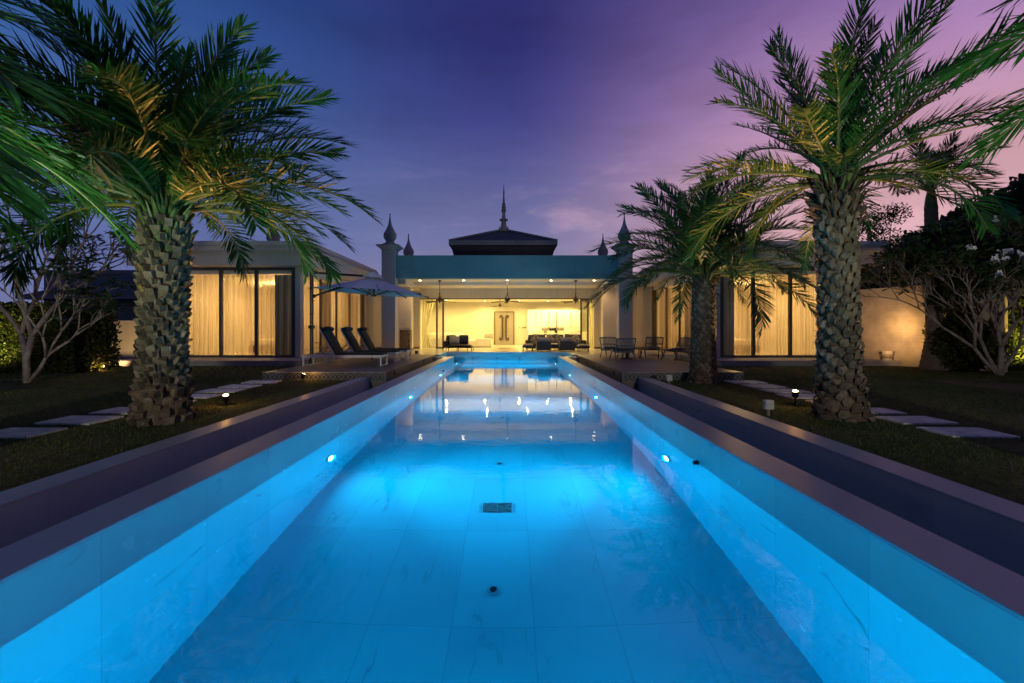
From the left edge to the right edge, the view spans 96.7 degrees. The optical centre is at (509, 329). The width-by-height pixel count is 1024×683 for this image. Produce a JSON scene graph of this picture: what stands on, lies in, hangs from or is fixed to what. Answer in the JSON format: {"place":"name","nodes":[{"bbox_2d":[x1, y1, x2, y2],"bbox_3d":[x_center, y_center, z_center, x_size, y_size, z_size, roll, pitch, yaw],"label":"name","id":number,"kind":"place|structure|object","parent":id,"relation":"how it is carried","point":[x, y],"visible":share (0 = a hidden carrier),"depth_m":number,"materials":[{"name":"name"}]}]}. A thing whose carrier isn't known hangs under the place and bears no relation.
{"place":"outdoors","nodes":[
{"label":"outdoors","id":0,"kind":"place"},
{"bbox_2d":[15,273,137,319],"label":"neighbour house","id":1,"kind":"structure","parent":0,"point":[129,296],"depth_m":26.50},
{"bbox_2d":[40,270,135,302],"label":"neighbour house","id":2,"kind":"structure","parent":0,"point":[111,273],"depth_m":44.00,"materials":[{"name":"grey paint"}]},
{"bbox_2d":[267,354,435,388],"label":"terrace","id":3,"kind":"structure","parent":0,"point":[402,366],"depth_m":12.54,"materials":[{"name":"tile"}]},
{"bbox_2d":[262,372,385,381],"bbox_3d":[-4.305,1.111,10.586,2.866,0.227,0.048,0,0,0],"label":"tiled riser","id":4,"kind":"object","parent":3,"relation":"attached to","point":[377,376],"visible":0.79,"depth_m":10.57,"materials":[{"name":"tile"}]},
{"bbox_2d":[302,326,388,365],"bbox_3d":[-4.498,0.460,12.602,2.140,1.079,0.725,0,0,-1],"label":"sun lounger","id":5,"kind":"object","parent":3,"relation":"on","point":[332,342],"visible":1,"depth_m":12.29,"materials":[{"name":"black fabric"}]},
{"bbox_2d":[292,269,428,366],"bbox_3d":[-4.549,-0.335,14.100,3.903,3.030,3.310,0,0,0],"label":"cantilever parasol","id":6,"kind":"object","parent":3,"relation":"on","point":[372,284],"visible":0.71,"depth_m":13.95,"materials":[{"name":"fabric"}]},
{"bbox_2d":[325,327,401,361],"bbox_3d":[-4.474,0.460,14.062,2.140,1.079,0.725,0,0,-1],"label":"sun lounger","id":7,"kind":"object","parent":3,"relation":"on","point":[351,340],"visible":0.77,"depth_m":13.79,"materials":[{"name":"black fabric"}]},
{"bbox_2d":[343,327,411,358],"bbox_3d":[-4.440,0.460,15.412,2.140,1.079,0.725,0,0,0],"label":"sun lounger","id":8,"kind":"object","parent":3,"relation":"on","point":[365,338],"visible":0.79,"depth_m":15.16,"materials":[{"name":"black fabric"}]},
{"bbox_2d":[339,349,679,358],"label":"patio floor","id":9,"kind":"structure","parent":0,"point":[575,351],"depth_m":20.42,"materials":[{"name":"beige tile"}]},
{"bbox_2d":[399,328,411,348],"bbox_3d":[-4.791,0.474,21.050,0.502,1.052,0.400,0,0,0],"label":"towel cabinet","id":10,"kind":"object","parent":9,"relation":"on","point":[405,338],"visible":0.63,"depth_m":20.85,"materials":[{"name":"brown wood"}]},
{"bbox_2d":[442,341,473,350],"bbox_3d":[-2.340,0.770,20.975,1.360,0.460,1.050,0,0,0],"label":"daybed","id":11,"kind":"object","parent":9,"relation":"on","point":[448,346],"visible":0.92,"depth_m":20.55,"materials":[{"name":"fabric"}]},
{"bbox_2d":[449,336,459,343],"bbox_3d":[-2.520,0.510,20.950,0.458,0.373,0.292,0,0,0],"label":"scatter cushion","id":12,"kind":"object","parent":11,"relation":"on","point":[454,340],"visible":0.98,"depth_m":20.88,"materials":[{"name":"grey fabric"}]},
{"bbox_2d":[459,335,468,343],"bbox_3d":[-2.120,0.480,21.200,0.456,0.427,0.222,0,0,0],"label":"scatter cushion","id":13,"kind":"object","parent":11,"relation":"on","point":[464,339],"visible":0.95,"depth_m":21.14,"materials":[{"name":"black fabric"}]},
{"bbox_2d":[536,337,550,350],"bbox_3d":[1.555,0.681,20.777,0.630,0.637,0.715,0,0,0],"label":"armchair","id":14,"kind":"object","parent":9,"relation":"on","point":[543,343],"visible":1,"depth_m":20.42,"materials":[{"name":"fabric"}]},
{"bbox_2d":[525,334,586,348],"bbox_3d":[2.260,0.627,22.285,2.920,0.745,0.830,0,0,0],"label":"patio sofa","id":15,"kind":"object","parent":9,"relation":"on","point":[528,341],"visible":0.4,"depth_m":22.43,"materials":[{"name":"fabric"}]},
{"bbox_2d":[558,337,574,350],"bbox_3d":[2.610,0.681,20.777,0.680,0.637,0.715,0,0,0],"label":"armchair","id":16,"kind":"object","parent":9,"relation":"on","point":[566,343],"visible":1,"depth_m":20.42,"materials":[{"name":"fabric"}]},
{"bbox_2d":[577,344,589,351],"bbox_3d":[3.305,0.833,20.350,0.520,0.335,0.510,0,0,0],"label":"ottoman","id":17,"kind":"object","parent":9,"relation":"on","point":[587,346],"visible":1,"depth_m":20.14,"materials":[{"name":"fabric"}]},
{"bbox_2d":[0,359,1023,504],"bbox_3d":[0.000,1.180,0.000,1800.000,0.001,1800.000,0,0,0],"label":"lawn","id":18,"kind":"structure","parent":0,"point":[1011,386],"depth_m":5.95,"materials":[{"name":"plant"}]},
{"bbox_2d":[0,428,67,438],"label":"stepping stone","id":19,"kind":"object","parent":18,"relation":"on","point":[13,433],"visible":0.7,"depth_m":5.11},
{"bbox_2d":[0,300,123,372],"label":"clipped hedge","id":20,"kind":"object","parent":18,"relation":"on","point":[93,348],"visible":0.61,"depth_m":12.40,"materials":[{"name":"green plant"}]},
{"bbox_2d":[0,184,136,382],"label":"frangipani tree","id":21,"kind":"object","parent":18,"relation":"on","point":[27,321],"visible":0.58,"depth_m":9.95,"materials":[{"name":"green plant"}]},
{"bbox_2d":[0,0,144,255],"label":"date palm","id":22,"kind":"object","parent":18,"relation":"on","point":[33,155],"visible":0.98,"depth_m":3.45,"materials":[{"name":"green plant"}]},
{"bbox_2d":[33,415,123,424],"bbox_3d":[-5.524,1.184,5.857,0.732,0.052,0.519,0,0,0],"label":"stepping stone","id":23,"kind":"object","parent":18,"relation":"on","point":[79,420],"visible":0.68,"depth_m":5.77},
{"bbox_2d":[89,407,128,414],"bbox_3d":[-5.481,1.184,6.529,0.716,0.052,0.507,0,0,0],"label":"stepping stone","id":24,"kind":"object","parent":18,"relation":"on","point":[118,410],"visible":0.4,"depth_m":6.40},
{"bbox_2d":[112,320,137,358],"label":"garden wall","id":25,"kind":"structure","parent":18,"relation":"on","point":[127,336],"depth_m":15.60,"materials":[{"name":"beige paint"}]},
{"bbox_2d":[0,377,369,548],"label":"wall","id":26,"kind":"structure","parent":18,"relation":"on","point":[32,508],"depth_m":3.99,"materials":[{"name":"stone"}]},
{"bbox_2d":[0,0,384,426],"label":"date palm","id":27,"kind":"object","parent":18,"relation":"on","point":[183,135],"visible":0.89,"depth_m":5.48,"materials":[{"name":"green plant"}]},
{"bbox_2d":[191,394,222,398],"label":"stepping stone","id":28,"kind":"object","parent":18,"relation":"on","point":[201,396],"visible":0.27,"depth_m":7.95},
{"bbox_2d":[194,389,246,392],"bbox_3d":[-5.473,1.184,8.647,0.726,0.052,0.498,0,0,0],"label":"stepping stone","id":29,"kind":"object","parent":18,"relation":"on","point":[219,390],"visible":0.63,"depth_m":8.60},
{"bbox_2d":[115,358,338,365],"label":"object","id":30,"kind":"structure","parent":18,"relation":"on","point":[240,362],"depth_m":14.50,"materials":[{"name":"concrete"}]},
{"bbox_2d":[218,384,261,387],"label":"stepping stone","id":31,"kind":"object","parent":18,"relation":"on","point":[239,385],"visible":0.6,"depth_m":9.20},
{"bbox_2d":[241,380,281,383],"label":"stepping stone","id":32,"kind":"object","parent":18,"relation":"on","point":[262,381],"visible":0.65,"depth_m":10.08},
{"bbox_2d":[118,186,888,357],"bbox_3d":[-0.075,-4.002,23.759,26.190,10.604,16.858,0,0,0],"label":"villa","id":33,"kind":"object","parent":18,"relation":"on","point":[473,272],"visible":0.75,"depth_m":19.73,"materials":[{"name":"beige paint"}]},
{"bbox_2d":[188,275,195,354],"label":"sheer curtain","id":34,"kind":"object","parent":33,"relation":"hanging from","point":[192,343],"visible":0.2,"depth_m":16.45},
{"bbox_2d":[187,267,219,356],"bbox_3d":[-10.815,-0.599,16.080,1.270,3.158,0.100,0,0,0],"label":"window","id":35,"kind":"structure","parent":33,"relation":"in","point":[192,268],"depth_m":16.03,"materials":[{"name":"grey metal"}]},
{"bbox_2d":[196,275,228,354],"bbox_3d":[-10.700,-0.490,16.420,1.200,2.920,0.148,0,0,0],"label":"sheer curtain","id":36,"kind":"object","parent":33,"relation":"hanging from","point":[207,314],"visible":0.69,"depth_m":16.43,"materials":[{"name":"fabric"}]},
{"bbox_2d":[220,267,255,356],"bbox_3d":[-9.555,-0.599,16.080,1.250,3.158,0.100,0,0,0],"label":"window","id":37,"kind":"structure","parent":33,"relation":"in","point":[222,269],"depth_m":16.03,"materials":[{"name":"grey metal"}]},
{"bbox_2d":[228,275,252,354],"bbox_3d":[-9.650,-0.490,16.419,0.900,2.920,0.144,0,0,0],"label":"sheer curtain","id":38,"kind":"object","parent":33,"relation":"hanging from","point":[240,332],"visible":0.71,"depth_m":16.42,"materials":[{"name":"fabric"}]},
{"bbox_2d":[259,275,274,354],"bbox_3d":[-8.790,-0.490,16.420,0.820,2.920,0.150,0,0,0],"label":"sheer curtain","id":39,"kind":"object","parent":33,"relation":"hanging from","point":[266,314],"visible":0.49,"depth_m":16.42,"materials":[{"name":"fabric"}]},
{"bbox_2d":[256,267,292,356],"bbox_3d":[-8.275,-0.599,16.080,1.310,3.158,0.100,0,0,0],"label":"window","id":40,"kind":"structure","parent":33,"relation":"in","point":[258,269],"depth_m":16.03,"materials":[{"name":"grey metal"}]},
{"bbox_2d":[275,275,291,354],"bbox_3d":[-8.010,-0.490,16.299,0.780,2.920,0.109,0,0,0],"label":"drape","id":41,"kind":"object","parent":33,"relation":"hanging from","point":[283,314],"visible":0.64,"depth_m":16.30,"materials":[{"name":"fabric"}]},
{"bbox_2d":[304,277,318,353],"bbox_3d":[-7.660,-0.490,17.450,0.131,2.920,1.900,0,0,0],"label":"sheer curtain","id":42,"kind":"object","parent":33,"relation":"hanging from","point":[307,317],"visible":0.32,"depth_m":17.40,"materials":[{"name":"fabric"}]},
{"bbox_2d":[304,279,320,354],"bbox_3d":[-7.445,-0.594,17.125,0.070,3.168,1.650,0,0,0],"label":"window","id":43,"kind":"structure","parent":33,"relation":"in","point":[319,279],"depth_m":17.91,"materials":[{"name":"brown metal"}]},
{"bbox_2d":[322,282,330,351],"bbox_3d":[-7.719,-0.490,19.000,0.180,2.920,1.200,0,0,0],"label":"drape","id":44,"kind":"object","parent":33,"relation":"hanging from","point":[326,309],"visible":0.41,"depth_m":19.05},
{"bbox_2d":[321,279,336,353],"bbox_3d":[-7.445,-0.594,18.775,0.070,3.168,1.650,0,0,0],"label":"window","id":45,"kind":"structure","parent":33,"relation":"in","point":[321,279],"depth_m":19.56,"materials":[{"name":"brown metal"}]},
{"bbox_2d":[331,291,347,349],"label":"sheer curtain","id":46,"kind":"object","parent":33,"relation":"hanging from","point":[342,310],"visible":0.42,"depth_m":20.75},
{"bbox_2d":[337,292,350,349],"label":"window","id":47,"kind":"structure","parent":33,"relation":"in","point":[337,292],"depth_m":21.21,"materials":[{"name":"brown metal"}]},
{"bbox_2d":[351,293,357,341],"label":"sheer curtain","id":48,"kind":"object","parent":33,"relation":"hanging from","point":[354,311],"visible":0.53,"depth_m":22.51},
{"bbox_2d":[360,294,361,348],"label":"window","id":49,"kind":"structure","parent":33,"relation":"in","point":[360,294],"depth_m":22.86,"materials":[{"name":"brown metal"}]},
{"bbox_2d":[362,295,364,348],"bbox_3d":[-7.435,-0.590,23.155,0.150,3.180,0.450,0,0,0],"label":"door panel","id":50,"kind":"structure","parent":33,"relation":"in","point":[363,296],"depth_m":22.98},
{"bbox_2d":[422,299,434,347],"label":"tied curtain","id":51,"kind":"object","parent":33,"relation":"hanging from","point":[427,308],"visible":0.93,"depth_m":23.81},
{"bbox_2d":[436,299,443,348],"bbox_3d":[-3.570,-0.270,23.475,0.410,2.540,0.090,0,0,0],"label":"sliding door","id":52,"kind":"structure","parent":33,"relation":"in","point":[437,347],"depth_m":23.43,"materials":[{"name":"brown metal"}]},
{"bbox_2d":[426,280,455,302],"bbox_3d":[-3.170,-1.610,21.025,1.437,1.280,1.454,0,0,0],"label":"ceiling fan","id":53,"kind":"object","parent":33,"relation":"hanging from","point":[439,299],"visible":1,"depth_m":20.96,"materials":[{"name":"brown metal"}]},
{"bbox_2d":[428,333,492,346],"bbox_3d":[-2.790,0.582,25.950,3.620,0.777,1.900,0,0,0],"label":"white sofa","id":54,"kind":"object","parent":33,"relation":"on","point":[482,342],"visible":0.54,"depth_m":25.05,"materials":[{"name":"fabric"}]},
{"bbox_2d":[495,312,503,344],"bbox_3d":[-0.619,-0.050,29.391,0.581,2.080,0.158,0,0,0],"label":"entrance door","id":55,"kind":"structure","parent":33,"relation":"in","point":[499,316],"depth_m":29.42,"materials":[{"name":"paint"}]},
{"bbox_2d":[491,280,521,303],"bbox_3d":[-0.061,-1.610,21.037,1.437,1.280,1.454,0,0,-20],"label":"ceiling fan","id":56,"kind":"object","parent":33,"relation":"hanging from","point":[507,299],"visible":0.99,"depth_m":20.96,"materials":[{"name":"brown wood"}]},
{"bbox_2d":[504,312,512,344],"bbox_3d":[-0.030,-0.050,29.391,0.581,2.080,0.158,0,0,0],"label":"entrance door","id":57,"kind":"structure","parent":33,"relation":"in","point":[508,316],"depth_m":29.42,"materials":[{"name":"paint"}]},
{"bbox_2d":[527,310,579,339],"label":"kitchen cabinets","id":58,"kind":"object","parent":33,"relation":"on","point":[566,321],"visible":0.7,"depth_m":29.00,"materials":[{"name":"white wood"}]},
{"bbox_2d":[561,280,589,302],"bbox_3d":[3.077,-1.610,21.046,1.454,1.280,1.437,0,0,40],"label":"ceiling fan","id":59,"kind":"object","parent":33,"relation":"hanging from","point":[575,299],"visible":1,"depth_m":20.94,"materials":[{"name":"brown wood"}]},
{"bbox_2d":[580,299,588,344],"bbox_3d":[3.875,-0.270,23.475,0.440,2.540,0.090,0,0,0],"label":"sliding door","id":60,"kind":"structure","parent":33,"relation":"in","point":[580,299],"depth_m":23.43,"materials":[{"name":"brown metal"}]},
{"bbox_2d":[586,300,592,347],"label":"tied curtain","id":61,"kind":"object","parent":33,"relation":"hanging from","point":[591,327],"visible":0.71,"depth_m":23.81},
{"bbox_2d":[652,286,653,345],"bbox_3d":[7.325,-0.590,23.155,0.150,3.180,0.450,0,0,0],"label":"door panel","id":62,"kind":"structure","parent":33,"relation":"in","point":[652,286],"depth_m":23.04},
{"bbox_2d":[654,287,665,349],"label":"window","id":63,"kind":"structure","parent":33,"relation":"in","point":[665,287],"depth_m":22.86,"materials":[{"name":"brown metal"}]},
{"bbox_2d":[660,289,664,348],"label":"sheer curtain","id":64,"kind":"object","parent":33,"relation":"hanging from","point":[662,316],"visible":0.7,"depth_m":22.43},
{"bbox_2d":[667,289,667,348],"bbox_3d":[7.617,-0.490,21.829,0.160,2.920,0.448,0,0,-6],"label":"drape","id":65,"kind":"object","parent":33,"relation":"hanging from","point":[667,318],"visible":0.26,"depth_m":21.77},
{"bbox_2d":[666,286,678,348],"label":"window","id":66,"kind":"structure","parent":33,"relation":"in","point":[678,286],"depth_m":21.21,"materials":[{"name":"brown metal"}]},
{"bbox_2d":[668,284,684,350],"bbox_3d":[7.560,-0.490,20.600,0.132,2.920,2.000,0,0,0],"label":"sheer curtain","id":67,"kind":"object","parent":33,"relation":"hanging from","point":[672,335],"visible":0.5,"depth_m":20.82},
{"bbox_2d":[679,283,689,353],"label":"window","id":68,"kind":"structure","parent":33,"relation":"in","point":[680,283],"depth_m":19.56,"materials":[{"name":"brown metal"}]},
{"bbox_2d":[685,285,692,351],"bbox_3d":[7.620,-0.490,19.000,0.185,2.920,1.200,0,0,0],"label":"drape","id":69,"kind":"object","parent":33,"relation":"hanging from","point":[688,317],"visible":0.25,"depth_m":19.24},
{"bbox_2d":[724,276,733,354],"bbox_3d":[7.755,-0.490,16.300,0.610,2.920,0.109,0,0,0],"label":"drape","id":70,"kind":"object","parent":33,"relation":"hanging from","point":[729,319],"visible":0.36,"depth_m":16.29,"materials":[{"name":"fabric"}]},
{"bbox_2d":[722,267,753,356],"bbox_3d":[8.060,-0.599,16.080,1.120,3.158,0.100,0,0,0],"label":"window","id":71,"kind":"structure","parent":33,"relation":"in","point":[752,319],"depth_m":16.03,"materials":[{"name":"grey metal"}]},
{"bbox_2d":[734,276,750,354],"bbox_3d":[8.475,-0.490,16.421,0.850,2.920,0.143,0,0,0],"label":"sheer curtain","id":72,"kind":"object","parent":33,"relation":"hanging from","point":[742,330],"visible":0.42,"depth_m":16.43,"materials":[{"name":"fabric"}]},
{"bbox_2d":[756,275,783,354],"bbox_3d":[9.400,-0.490,16.425,1.000,2.920,0.138,0,0,0],"label":"sheer curtain","id":73,"kind":"object","parent":33,"relation":"hanging from","point":[770,341],"visible":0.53,"depth_m":16.41,"materials":[{"name":"fabric"}]},
{"bbox_2d":[754,267,790,356],"bbox_3d":[9.270,-0.599,16.080,1.300,3.158,0.100,0,0,0],"label":"window","id":74,"kind":"structure","parent":33,"relation":"in","point":[789,280],"depth_m":16.03,"materials":[{"name":"grey metal"}]},
{"bbox_2d":[784,275,814,354],"bbox_3d":[10.450,-0.490,16.422,1.100,2.920,0.146,0,0,0],"label":"sheer curtain","id":75,"kind":"object","parent":33,"relation":"hanging from","point":[803,329],"visible":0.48,"depth_m":16.42,"materials":[{"name":"fabric"}]},
{"bbox_2d":[791,267,815,356],"bbox_3d":[10.560,-0.599,16.080,1.280,3.158,0.100,0,0,0],"label":"window","id":76,"kind":"structure","parent":33,"relation":"in","point":[795,268],"depth_m":16.03,"materials":[{"name":"grey metal"}]},
{"bbox_2d":[815,275,820,354],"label":"sheer curtain","id":77,"kind":"object","parent":33,"relation":"hanging from","point":[816,329],"visible":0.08,"depth_m":16.46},
{"bbox_2d":[0,352,1023,682],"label":"swimming pool","id":78,"kind":"structure","parent":18,"relation":"in","point":[968,602],"depth_m":2.65,"materials":[{"name":"tile"}]},
{"bbox_2d":[0,360,1005,682],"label":"pool water","id":79,"kind":"structure","parent":78,"relation":"in","point":[506,522],"depth_m":2.48,"materials":[{"name":"liquid"}]},
{"bbox_2d":[580,149,819,383],"bbox_3d":[4.315,-1.125,10.123,5.132,4.795,5.174,0,0,38],"label":"date palm","id":80,"kind":"object","parent":18,"relation":"on","point":[705,272],"visible":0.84,"depth_m":9.63,"materials":[{"name":"green plant"}]},
{"bbox_2d":[724,380,767,383],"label":"stepping stone","id":81,"kind":"object","parent":18,"relation":"on","point":[744,381],"visible":0.67,"depth_m":10.08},
{"bbox_2d":[740,384,787,387],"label":"stepping stone","id":82,"kind":"object","parent":18,"relation":"on","point":[762,385],"visible":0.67,"depth_m":9.29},
{"bbox_2d":[763,400,773,415],"bbox_3d":[3.530,1.073,6.194,0.120,0.215,0.092,0,0,0],"label":"socket box","id":83,"kind":"object","parent":18,"relation":"on","point":[768,405],"visible":1,"depth_m":6.16,"materials":[{"name":"plastic"}]},
{"bbox_2d":[653,350,901,365],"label":"paving slab","id":84,"kind":"structure","parent":18,"relation":"on","point":[769,361],"depth_m":14.50,"materials":[{"name":"concrete"}]},
{"bbox_2d":[881,351,893,360],"bbox_3d":[12.150,0.850,14.620,0.338,0.300,0.327,0,0,0],"label":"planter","id":85,"kind":"object","parent":84,"relation":"on","point":[887,355],"visible":1,"depth_m":14.51,"materials":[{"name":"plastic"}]},
{"bbox_2d":[758,389,811,392],"bbox_3d":[5.214,1.184,8.630,0.756,0.052,0.500,0,0,0],"label":"stepping stone","id":86,"kind":"object","parent":18,"relation":"on","point":[781,390],"visible":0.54,"depth_m":8.60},
{"bbox_2d":[792,390,798,404],"bbox_3d":[4.427,1.072,7.045,0.104,0.256,0.112,0,0,0],"label":"garden spotlight","id":87,"kind":"object","parent":18,"relation":"on","point":[795,394],"visible":0.93,"depth_m":7.02,"materials":[{"name":"metal"}]},
{"bbox_2d":[776,394,816,398],"bbox_3d":[5.169,1.184,7.949,0.739,0.052,0.503,0,0,0],"label":"stepping stone","id":88,"kind":"object","parent":18,"relation":"on","point":[806,396],"visible":0.2,"depth_m":7.94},
{"bbox_2d":[638,377,1023,576],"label":"wall","id":89,"kind":"structure","parent":18,"relation":"on","point":[988,526],"depth_m":3.65,"materials":[{"name":"stone"}]},
{"bbox_2d":[674,0,1023,422],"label":"date palm","id":90,"kind":"object","parent":18,"relation":"on","point":[842,113],"visible":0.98,"depth_m":5.82,"materials":[{"name":"green plant"}]},
{"bbox_2d":[856,202,913,245],"bbox_3d":[15.094,-2.016,18.370,2.562,6.399,1.610,0,0,0],"label":"sparse tree","id":91,"kind":"object","parent":18,"relation":"on","point":[894,213],"visible":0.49,"depth_m":18.32,"materials":[{"name":"green plant"}]},
{"bbox_2d":[871,408,906,414],"bbox_3d":[5.162,1.184,6.522,0.697,0.052,0.448,0,0,3],"label":"stepping stone","id":92,"kind":"object","parent":18,"relation":"on","point":[884,411],"visible":0.38,"depth_m":6.40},
{"bbox_2d":[861,245,944,288],"bbox_3d":[14.712,-1.000,17.106,4.588,4.377,2.286,0,0,0],"label":"bushy tree","id":93,"kind":"object","parent":18,"relation":"on","point":[873,284],"visible":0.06,"depth_m":16.53,"materials":[{"name":"green plant"}]},
{"bbox_2d":[875,416,958,424],"bbox_3d":[5.221,1.184,5.863,0.696,0.052,0.470,0,0,0],"label":"stepping stone","id":94,"kind":"object","parent":18,"relation":"on","point":[915,420],"visible":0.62,"depth_m":5.77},
{"bbox_2d":[857,281,1007,371],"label":"garden wall","id":95,"kind":"structure","parent":18,"relation":"on","point":[895,326],"depth_m":14.60,"materials":[{"name":"paint"}]},
{"bbox_2d":[869,124,1012,370],"bbox_3d":[12.282,-2.447,12.971,3.267,7.271,3.511,0,0,0],"label":"garden palm","id":96,"kind":"object","parent":18,"relation":"on","point":[929,361],"visible":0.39,"depth_m":13.03,"materials":[{"name":"green plant"}]},
{"bbox_2d":[859,209,1023,375],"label":"frangipani tree","id":97,"kind":"object","parent":18,"relation":"on","point":[917,254],"visible":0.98,"depth_m":11.46,"materials":[{"name":"green plant"}]},
{"bbox_2d":[902,200,1023,269],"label":"bushy tree","id":98,"kind":"object","parent":18,"relation":"on","point":[957,214],"visible":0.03,"depth_m":17.14,"materials":[{"name":"green plant"}]},
{"bbox_2d":[916,427,1020,438],"bbox_3d":[5.178,1.184,5.162,0.717,0.052,0.467,0,0,3],"label":"stepping stone","id":99,"kind":"object","parent":18,"relation":"on","point":[965,432],"visible":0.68,"depth_m":5.10,"materials":[{"name":"stone"}]},
{"bbox_2d":[924,317,1020,371],"bbox_3d":[13.074,0.475,12.875,2.243,1.682,1.338,0,0,0],"label":"round shrub","id":100,"kind":"object","parent":18,"relation":"on","point":[957,359],"visible":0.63,"depth_m":12.60,"materials":[{"name":"green plant"}]},
{"bbox_2d":[921,269,1023,370],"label":"clipped hedge","id":101,"kind":"object","parent":18,"relation":"on","point":[1018,363],"visible":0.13,"depth_m":12.98,"materials":[{"name":"green plant"}]},
{"bbox_2d":[927,0,1023,175],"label":"date palm","id":102,"kind":"object","parent":18,"relation":"on","point":[966,69],"visible":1,"depth_m":4.02,"materials":[{"name":"green plant"}]},
{"bbox_2d":[945,173,1023,222],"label":"bushy tree","id":103,"kind":"object","parent":18,"relation":"on","point":[1018,184],"visible":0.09,"depth_m":17.63,"materials":[{"name":"green plant"}]},
{"bbox_2d":[0,0,1023,302],"label":"sky","id":104,"kind":"structure","parent":0,"point":[563,106],"materials":[{"name":"purple"}]},
{"bbox_2d":[575,326,586,340],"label":"kitchen island","id":105,"kind":"structure","parent":0,"point":[584,335],"depth_m":27.80,"materials":[{"name":"beige tile"}]},
{"bbox_2d":[576,354,738,390],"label":"terrace","id":106,"kind":"structure","parent":0,"point":[643,363],"depth_m":12.90,"materials":[{"name":"tile"}]},
{"bbox_2d":[599,337,622,357],"bbox_3d":[3.602,0.635,16.068,0.649,0.748,0.824,0,0,30],"label":"terrace chair","id":107,"kind":"object","parent":106,"relation":"on","point":[606,347],"visible":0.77,"depth_m":15.86,"materials":[{"name":"black wicker"}]},
{"bbox_2d":[609,338,635,360],"bbox_3d":[3.623,0.635,14.513,0.649,0.748,0.824,0,0,-4],"label":"terrace chair","id":108,"kind":"object","parent":106,"relation":"on","point":[627,350],"visible":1,"depth_m":14.26,"materials":[{"name":"black wicker"}]},
{"bbox_2d":[640,337,663,358],"bbox_3d":[5.000,0.635,15.931,0.649,0.748,0.824,0,0,32],"label":"terrace chair","id":109,"kind":"object","parent":106,"relation":"on","point":[651,347],"visible":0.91,"depth_m":16.08,"materials":[{"name":"brown wicker"}]},
{"bbox_2d":[661,337,690,360],"bbox_3d":[5.454,0.635,14.764,0.824,0.748,0.649,0,0,-22],"label":"terrace chair","id":110,"kind":"object","parent":106,"relation":"on","point":[680,348],"visible":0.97,"depth_m":14.76,"materials":[{"name":"brown wicker"}]},
{"bbox_2d":[622,372,743,381],"bbox_3d":[4.033,1.111,10.586,2.810,0.227,0.048,0,0,0],"label":"tiled riser","id":111,"kind":"object","parent":106,"relation":"attached to","point":[630,376],"visible":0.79,"depth_m":10.57,"materials":[{"name":"tile"}]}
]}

